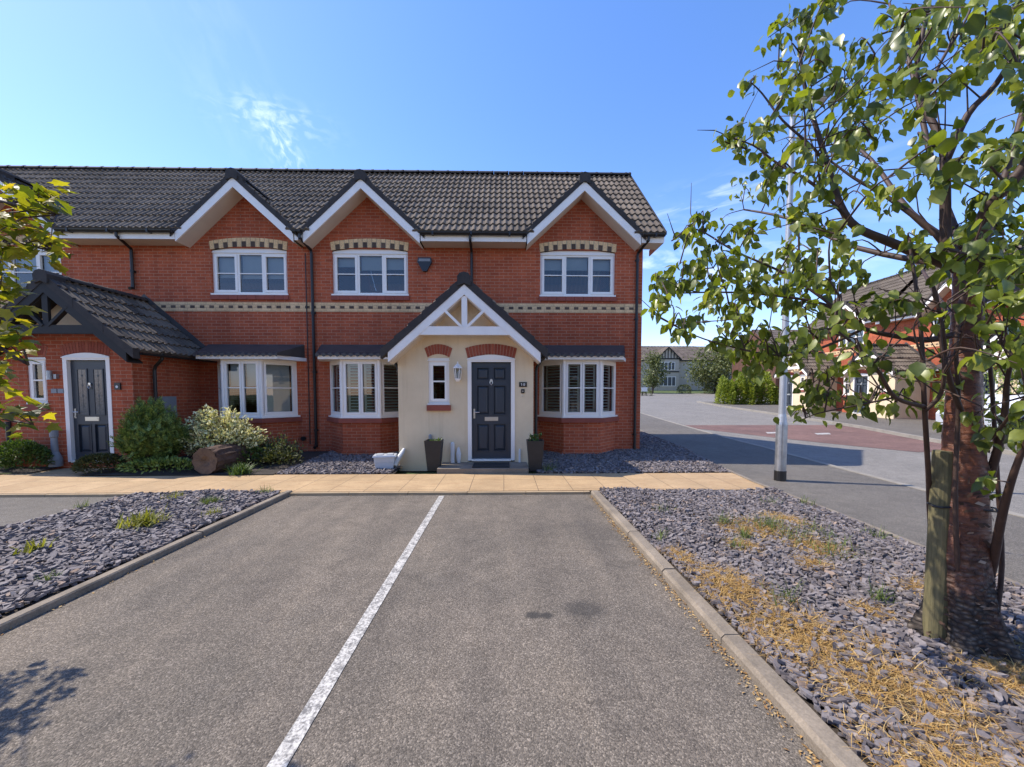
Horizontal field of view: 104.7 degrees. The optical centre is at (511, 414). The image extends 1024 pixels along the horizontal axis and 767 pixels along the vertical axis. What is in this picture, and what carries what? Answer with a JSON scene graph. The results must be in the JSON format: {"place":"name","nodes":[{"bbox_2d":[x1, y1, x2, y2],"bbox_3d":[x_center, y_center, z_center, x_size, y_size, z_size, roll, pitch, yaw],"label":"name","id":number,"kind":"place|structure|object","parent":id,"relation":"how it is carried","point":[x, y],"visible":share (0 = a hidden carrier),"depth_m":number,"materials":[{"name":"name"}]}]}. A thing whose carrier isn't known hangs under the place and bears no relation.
{"place":"outdoors","nodes":[
{"label":"outdoors","id":0,"kind":"place"},
{"bbox_2d":[0,497,112,525],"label":"neighbour drive","id":1,"kind":"structure","parent":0,"point":[13,510],"depth_m":5.46,"materials":[{"name":"asphalt"}]},
{"bbox_2d":[0,390,713,475],"bbox_3d":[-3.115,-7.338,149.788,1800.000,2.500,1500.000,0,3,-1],"label":"ground","id":2,"kind":"structure","parent":0,"point":[435,472],"depth_m":8.23,"materials":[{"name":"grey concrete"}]},
{"bbox_2d":[0,490,291,632],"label":"bay kerb","id":3,"kind":"structure","parent":2,"relation":"on","point":[27,613],"depth_m":3.37,"materials":[{"name":"concrete"}]},
{"bbox_2d":[0,165,375,469],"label":"brick house","id":4,"kind":"structure","parent":2,"relation":"on","point":[185,291],"depth_m":9.61,"materials":[{"name":"brick"}]},
{"bbox_2d":[0,236,61,288],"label":"window","id":5,"kind":"structure","parent":4,"relation":"in","point":[38,260],"depth_m":9.67,"materials":[{"name":"white plastic"}]},
{"bbox_2d":[22,343,49,409],"bbox_3d":[-9.594,-0.772,7.993,0.510,1.359,0.160,0,3,-1],"label":"narrow window","id":6,"kind":"structure","parent":4,"relation":"in","point":[33,380],"depth_m":8.00,"materials":[{"name":"white plastic"}]},
{"bbox_2d":[61,353,114,462],"bbox_3d":[-8.597,-0.138,8.067,0.949,2.225,0.140,0,3,-1],"label":"door","id":7,"kind":"structure","parent":4,"relation":"in","point":[86,378],"depth_m":8.06,"materials":[{"name":"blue wood"}]},
{"bbox_2d":[209,238,288,299],"bbox_3d":[-6.447,-3.580,9.767,1.898,1.495,0.230,0,3,-1],"label":"window","id":8,"kind":"structure","parent":4,"relation":"in","point":[264,264],"depth_m":9.74,"materials":[{"name":"white plastic"}]},
{"bbox_2d":[193,344,306,455],"bbox_3d":[-6.329,-0.305,9.490,2.440,2.832,0.848,0,3,-1],"label":"bay window","id":9,"kind":"structure","parent":4,"relation":"in","point":[267,370],"depth_m":9.41,"materials":[{"name":"white plastic"}]},
{"bbox_2d":[0,491,589,497],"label":"path edging","id":10,"kind":"object","parent":2,"relation":"on","point":[334,493],"visible":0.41,"depth_m":6.07,"materials":[{"name":"concrete"}]},
{"bbox_2d":[424,438,443,470],"bbox_3d":[-1.534,0.772,7.800,0.335,0.654,0.330,0,3,-1],"label":"planter","id":11,"kind":"object","parent":2,"relation":"on","point":[433,450],"visible":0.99,"depth_m":7.67,"materials":[{"name":"plastic"}]},
{"bbox_2d":[297,169,666,473],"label":"brick house","id":12,"kind":"structure","parent":2,"relation":"on","point":[495,316],"depth_m":9.75,"materials":[{"name":"brick"}]},
{"bbox_2d":[315,345,398,454],"bbox_3d":[-3.569,-0.308,9.547,2.440,2.832,0.848,0,3,-1],"label":"bay window","id":13,"kind":"structure","parent":12,"relation":"in","point":[359,432],"depth_m":9.37,"materials":[{"name":"white plastic"}]},
{"bbox_2d":[330,239,409,299],"bbox_3d":[-3.505,-3.583,9.828,1.923,1.495,0.230,0,3,-1],"label":"window","id":14,"kind":"structure","parent":12,"relation":"in","point":[371,259],"depth_m":9.79,"materials":[{"name":"white plastic"}]},
{"bbox_2d":[424,344,451,410],"bbox_3d":[-1.510,-0.763,8.162,0.573,1.364,0.160,0,3,-1],"label":"narrow window","id":15,"kind":"structure","parent":12,"relation":"in","point":[434,404],"depth_m":8.14,"materials":[{"name":"white plastic"}]},
{"bbox_2d":[467,355,514,460],"bbox_3d":[-0.431,-0.134,8.237,0.995,2.200,0.140,0,3,-1],"label":"door","id":16,"kind":"structure","parent":12,"relation":"in","point":[491,378],"depth_m":8.25,"materials":[{"name":"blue wood"}]},
{"bbox_2d":[539,240,616,301],"bbox_3d":[1.641,-3.588,9.935,1.939,1.495,0.230,0,3,-1],"label":"window","id":17,"kind":"structure","parent":12,"relation":"in","point":[563,261],"depth_m":9.90,"materials":[{"name":"white plastic"}]},
{"bbox_2d":[533,345,625,453],"bbox_3d":[1.670,-0.313,9.656,2.440,2.832,0.848,0,3,-1],"label":"bay window","id":18,"kind":"structure","parent":12,"relation":"in","point":[563,430],"depth_m":9.50,"materials":[{"name":"white plastic"}]},
{"bbox_2d":[0,431,1023,766],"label":"slate chips","id":19,"kind":"object","parent":2,"relation":"on","point":[90,541],"visible":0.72,"depth_m":3.40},
{"bbox_2d":[9,536,58,554],"bbox_3d":[-4.573,1.239,3.790,0.262,0.124,0.290,0,3,-1],"label":"weed clump","id":20,"kind":"object","parent":19,"relation":"on","point":[33,547],"visible":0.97,"depth_m":3.76,"materials":[{"name":"green plant"}]},
{"bbox_2d":[34,568,63,582],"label":"weed clump","id":21,"kind":"object","parent":19,"relation":"on","point":[45,577],"visible":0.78,"depth_m":3.13,"materials":[{"name":"green plant"}]},
{"bbox_2d":[70,498,91,508],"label":"weed clump","id":22,"kind":"object","parent":19,"relation":"on","point":[86,502],"visible":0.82,"depth_m":5.15,"materials":[{"name":"green plant"}]},
{"bbox_2d":[115,503,173,530],"bbox_3d":[-4.225,1.165,4.554,0.498,0.193,0.587,-2,4,-39],"label":"weed clump","id":23,"kind":"object","parent":19,"relation":"on","point":[146,518],"visible":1,"depth_m":4.50,"materials":[{"name":"green plant"}]},
{"bbox_2d":[165,490,186,498],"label":"weed clump","id":24,"kind":"object","parent":19,"relation":"on","point":[171,496],"visible":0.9,"depth_m":5.67,"materials":[{"name":"green plant"}]},
{"bbox_2d":[191,495,227,504],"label":"weed clump","id":25,"kind":"object","parent":19,"relation":"on","point":[206,500],"visible":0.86,"depth_m":5.39,"materials":[{"name":"green plant"}]},
{"bbox_2d":[201,507,220,516],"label":"weed clump","id":26,"kind":"object","parent":19,"relation":"on","point":[214,512],"visible":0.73,"depth_m":4.87,"materials":[{"name":"green plant"}]},
{"bbox_2d":[256,485,273,492],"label":"weed clump","id":27,"kind":"object","parent":19,"relation":"on","point":[263,491],"visible":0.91,"depth_m":6.01,"materials":[{"name":"green plant"}]},
{"bbox_2d":[372,453,397,468],"bbox_3d":[-2.555,0.930,7.957,0.450,0.283,0.350,-1,3,-10],"label":"storage tub","id":28,"kind":"object","parent":19,"relation":"on","point":[384,460],"visible":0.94,"depth_m":7.83,"materials":[{"name":"white plastic"}]},
{"bbox_2d":[526,432,543,470],"bbox_3d":[0.455,0.724,7.777,0.330,0.753,0.345,0,3,-1],"label":"planter","id":29,"kind":"object","parent":19,"relation":"on","point":[535,447],"visible":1,"depth_m":7.65,"materials":[{"name":"plastic"}]},
{"bbox_2d":[536,459,557,471],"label":"weed clump","id":30,"kind":"object","parent":19,"relation":"on","point":[547,468],"visible":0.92,"depth_m":7.69,"materials":[{"name":"green plant"}]},
{"bbox_2d":[651,494,907,605],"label":"green grass","id":31,"kind":"structure","parent":19,"relation":"on","point":[742,534],"depth_m":4.05,"materials":[{"name":"green plant"}]},
{"bbox_2d":[656,510,1023,766],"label":"dry grass","id":32,"kind":"structure","parent":19,"relation":"on","point":[809,630],"depth_m":2.12,"materials":[{"name":"plant"}]},
{"bbox_2d":[641,387,646,395],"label":"street sign","id":33,"kind":"object","parent":2,"relation":"on","point":[643,389],"visible":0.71,"depth_m":52.24,"materials":[{"name":"white plastic"}]},
{"bbox_2d":[641,348,672,392],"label":"street tree","id":34,"kind":"object","parent":2,"relation":"on","point":[655,367],"visible":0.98,"depth_m":61.31,"materials":[{"name":"green plant"}]},
{"bbox_2d":[641,346,703,390],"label":"timbered house","id":35,"kind":"structure","parent":2,"relation":"on","point":[674,355],"depth_m":70.26,"materials":[{"name":"white tile"}]},
{"bbox_2d":[676,384,691,393],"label":"bush","id":36,"kind":"object","parent":2,"relation":"on","point":[685,386],"visible":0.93,"depth_m":61.68,"materials":[{"name":"green plant"}]},
{"bbox_2d":[679,340,732,393],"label":"street tree","id":37,"kind":"object","parent":2,"relation":"on","point":[715,367],"visible":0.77,"depth_m":60.76,"materials":[{"name":"green plant"}]},
{"bbox_2d":[703,380,717,393],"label":"hedge","id":38,"kind":"object","parent":2,"relation":"on","point":[706,388],"visible":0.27,"depth_m":60.73,"materials":[{"name":"green plant"}]},
{"bbox_2d":[694,346,734,389],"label":"terraced house","id":39,"kind":"structure","parent":2,"relation":"on","point":[697,348],"depth_m":72.73,"materials":[{"name":"brown brick"}]},
{"bbox_2d":[591,490,867,766],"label":"bay kerb","id":40,"kind":"structure","parent":2,"relation":"on","point":[825,742],"depth_m":2.18,"materials":[{"name":"concrete"}]},
{"bbox_2d":[732,329,797,393],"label":"brown brick house","id":41,"kind":"structure","parent":2,"relation":"on","point":[738,366],"depth_m":49.83,"materials":[{"name":"brick"}]},
{"bbox_2d":[640,412,1023,517],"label":"kerb","id":42,"kind":"structure","parent":2,"relation":"on","point":[924,489],"depth_m":8.18,"materials":[{"name":"concrete"}]},
{"bbox_2d":[640,430,1023,585],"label":"bed edging","id":43,"kind":"object","parent":2,"relation":"on","point":[882,530],"visible":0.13,"depth_m":4.67,"materials":[{"name":"concrete"}]},
{"bbox_2d":[773,265,925,411],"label":"brick house","id":44,"kind":"structure","parent":2,"relation":"on","point":[895,282],"depth_m":25.25,"materials":[{"name":"brick"}]},
{"bbox_2d":[786,375,793,406],"bbox_3d":[19.077,-1.614,27.245,0.140,2.200,0.984,0,3,-1],"label":"door","id":45,"kind":"structure","parent":44,"relation":"in","point":[789,385],"depth_m":27.19,"materials":[{"name":"plastic"}]},
{"bbox_2d":[799,371,804,391],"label":"narrow window","id":46,"kind":"structure","parent":44,"relation":"in","point":[801,376],"depth_m":25.97,"materials":[{"name":"white plastic"}]},
{"bbox_2d":[838,370,849,411],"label":"bay window","id":47,"kind":"structure","parent":44,"relation":"in","point":[846,384],"depth_m":24.11,"materials":[{"name":"white plastic"}]},
{"bbox_2d":[836,324,864,349],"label":"window","id":48,"kind":"structure","parent":44,"relation":"in","point":[848,330],"depth_m":24.43,"materials":[{"name":"white plastic"}]},
{"bbox_2d":[697,401,1015,455],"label":"kerb","id":49,"kind":"structure","parent":2,"relation":"on","point":[1007,451],"depth_m":16.19,"materials":[{"name":"concrete"}]},
{"bbox_2d":[841,244,1022,419],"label":"brick house","id":50,"kind":"structure","parent":2,"relation":"on","point":[905,349],"depth_m":20.31,"materials":[{"name":"brick"}]},
{"bbox_2d":[852,374,868,413],"bbox_3d":[19.193,-1.149,21.713,0.140,2.200,0.984,0,3,-1],"label":"door","id":51,"kind":"structure","parent":50,"relation":"in","point":[857,381],"depth_m":21.72,"materials":[{"name":"plastic"}]},
{"bbox_2d":[930,363,944,401],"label":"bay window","id":52,"kind":"structure","parent":50,"relation":"in","point":[939,366],"depth_m":18.94,"materials":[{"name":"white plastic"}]},
{"bbox_2d":[933,365,1022,427],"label":"bush","id":53,"kind":"object","parent":2,"relation":"on","point":[1000,378],"visible":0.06,"depth_m":15.11,"materials":[{"name":"green plant"}]},
{"bbox_2d":[983,290,1023,393],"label":"brick house","id":54,"kind":"structure","parent":2,"relation":"on","point":[993,337],"depth_m":15.65,"materials":[{"name":"brick"}]},
{"bbox_2d":[983,370,998,393],"bbox_3d":[19.308,-0.724,16.179,0.140,2.200,0.984,0,3,-1],"label":"door","id":55,"kind":"structure","parent":54,"relation":"in","point":[985,383],"depth_m":16.06,"materials":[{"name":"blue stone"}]},
{"bbox_2d":[994,315,1023,392],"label":"garden tree","id":56,"kind":"object","parent":2,"relation":"on","point":[1011,377],"visible":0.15,"depth_m":14.64,"materials":[{"name":"green plant"}]},
{"bbox_2d":[0,468,764,493],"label":"path","id":57,"kind":"structure","parent":0,"point":[59,481],"depth_m":6.74,"materials":[{"name":"beige concrete"}]},
{"bbox_2d":[0,494,826,766],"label":"parking bay","id":58,"kind":"object","parent":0,"point":[530,631],"visible":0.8,"depth_m":2.35,"materials":[{"name":"grey asphalt"}]},
{"bbox_2d":[267,496,443,766],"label":"parking line","id":59,"kind":"object","parent":58,"relation":"on","point":[287,748],"visible":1,"depth_m":2.24,"materials":[{"name":"paint"}]},
{"bbox_2d":[1,488,1022,766],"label":"leaf litter","id":60,"kind":"object","parent":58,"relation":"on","point":[693,628],"visible":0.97,"depth_m":2.37,"materials":[{"name":"brown plant"}]},
{"bbox_2d":[472,462,509,467],"bbox_3d":[-0.412,1.001,7.855,0.720,0.017,0.520,0,3,-1],"label":"door mat","id":61,"kind":"object","parent":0,"point":[490,464],"depth_m":7.74,"materials":[{"name":"black fabric"}]},
{"bbox_2d":[0,451,1023,766],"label":"bed soil","id":62,"kind":"structure","parent":0,"point":[274,467],"depth_m":3.33,"materials":[{"name":"brown soil"}]},
{"bbox_2d":[0,438,54,469],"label":"box bush","id":63,"kind":"object","parent":62,"relation":"on","point":[10,449],"visible":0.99,"depth_m":7.57,"materials":[{"name":"green plant"}]},
{"bbox_2d":[0,179,78,438],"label":"maple tree","id":64,"kind":"object","parent":62,"relation":"on","point":[36,202],"visible":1,"depth_m":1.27,"materials":[{"name":"green plant"}]},
{"bbox_2d":[69,452,128,474],"bbox_3d":[-7.862,0.906,7.553,0.934,0.397,0.635,0,3,-1],"label":"box bush","id":65,"kind":"object","parent":62,"relation":"on","point":[87,460],"visible":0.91,"depth_m":7.39,"materials":[{"name":"green plant"}]},
{"bbox_2d":[107,396,192,469],"bbox_3d":[-7.120,0.372,7.814,1.364,1.522,1.091,0,3,-1],"label":"conifer shrub","id":66,"kind":"object","parent":62,"relation":"on","point":[150,429],"visible":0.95,"depth_m":7.61,"materials":[{"name":"green plant"}]},
{"bbox_2d":[115,455,193,473],"bbox_3d":[-6.717,0.941,7.542,1.679,0.335,0.587,0,3,-1],"label":"ground cover","id":67,"kind":"object","parent":62,"relation":"on","point":[177,461],"visible":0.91,"depth_m":7.42,"materials":[{"name":"green plant"}]},
{"bbox_2d":[191,442,249,473],"bbox_3d":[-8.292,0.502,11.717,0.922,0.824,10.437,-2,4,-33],"label":"cut log","id":68,"kind":"object","parent":62,"relation":"on","point":[211,459],"visible":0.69,"depth_m":7.43,"materials":[{"name":"brown wood"}]},
{"bbox_2d":[178,404,269,457],"bbox_3d":[-6.160,0.425,8.244,2.030,1.317,1.136,0,3,-1],"label":"variegated shrub","id":69,"kind":"object","parent":62,"relation":"on","point":[211,431],"visible":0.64,"depth_m":8.07,"materials":[{"name":"green plant"}]},
{"bbox_2d":[223,461,262,475],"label":"weed clump","id":70,"kind":"object","parent":62,"relation":"on","point":[239,470],"visible":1,"depth_m":7.36,"materials":[{"name":"green plant"}]},
{"bbox_2d":[236,444,277,464],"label":"ground cover","id":71,"kind":"object","parent":62,"relation":"on","point":[254,454],"visible":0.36,"depth_m":8.04,"materials":[{"name":"green plant"}]},
{"bbox_2d":[248,430,307,463],"bbox_3d":[-5.012,0.703,8.491,1.110,0.718,1.064,0,3,-1],"label":"shrub","id":72,"kind":"object","parent":62,"relation":"on","point":[278,444],"visible":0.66,"depth_m":8.41,"materials":[{"name":"green plant"}]},
{"bbox_2d":[255,447,304,465],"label":"ground cover","id":73,"kind":"object","parent":62,"relation":"on","point":[293,455],"visible":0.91,"depth_m":8.03,"materials":[{"name":"green plant"}]},
{"bbox_2d":[635,0,1023,667],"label":"cherry tree","id":74,"kind":"object","parent":62,"relation":"on","point":[973,260],"visible":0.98,"depth_m":2.21,"materials":[{"name":"green plant"}]},
{"bbox_2d":[922,450,997,641],"bbox_3d":[2.702,0.847,2.402,0.297,1.262,0.242,2,4,36],"label":"tree stake","id":75,"kind":"object","parent":62,"relation":"on","point":[935,603],"visible":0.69,"depth_m":2.37,"materials":[{"name":"brown wood"}]},
{"bbox_2d":[0,0,1023,345],"label":"sky","id":76,"kind":"structure","parent":0,"point":[633,86],"materials":[{"name":"blue"}]},
{"bbox_2d":[640,393,767,401],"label":"side road","id":77,"kind":"structure","parent":0,"point":[678,397],"depth_m":46.97,"materials":[{"name":"grey asphalt"}]},
{"bbox_2d":[640,413,1023,583],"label":"pavement","id":78,"kind":"structure","parent":0,"point":[897,509],"depth_m":6.46,"materials":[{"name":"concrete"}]},
{"bbox_2d":[774,91,830,481],"bbox_3d":[4.985,-2.105,6.836,0.664,6.600,0.188,0,3,-1],"label":"street lamp","id":79,"kind":"object","parent":78,"relation":"on","point":[780,465],"visible":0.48,"depth_m":6.87,"materials":[{"name":"metal"}]},
{"bbox_2d":[640,402,1023,514],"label":"road","id":80,"kind":"structure","parent":0,"point":[905,467],"depth_m":11.01,"materials":[{"name":"grey asphalt"}]},
{"bbox_2d":[686,425,940,451],"bbox_3d":[11.153,0.741,14.192,7.159,0.183,7.000,0,3,-1],"label":"red speed table","id":81,"kind":"object","parent":80,"relation":"on","point":[847,435],"visible":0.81,"depth_m":14.30,"materials":[{"name":"asphalt"}]},
{"bbox_2d":[766,432,829,434],"bbox_3d":[10.793,0.703,14.871,2.433,0.024,0.633,0,3,8],"label":"road marking","id":82,"kind":"object","parent":81,"relation":"on","point":[815,433],"visible":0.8,"depth_m":14.80,"materials":[{"name":"paint"}]},
{"bbox_2d":[707,402,1016,449],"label":"pavement","id":83,"kind":"structure","parent":0,"point":[911,426],"depth_m":18.65,"materials":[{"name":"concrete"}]},
{"bbox_2d":[714,371,778,404],"bbox_3d":[19.623,-2.071,32.924,5.150,3.318,3.405,0,3,-1],"label":"hedge","id":84,"kind":"object","parent":83,"relation":"on","point":[731,390],"visible":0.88,"depth_m":32.20,"materials":[{"name":"green plant"}]},
{"bbox_2d":[936,394,1023,429],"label":"parked car","id":85,"kind":"object","parent":83,"relation":"on","point":[997,396],"visible":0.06,"depth_m":13.84,"materials":[{"name":"white paint"}]}
]}

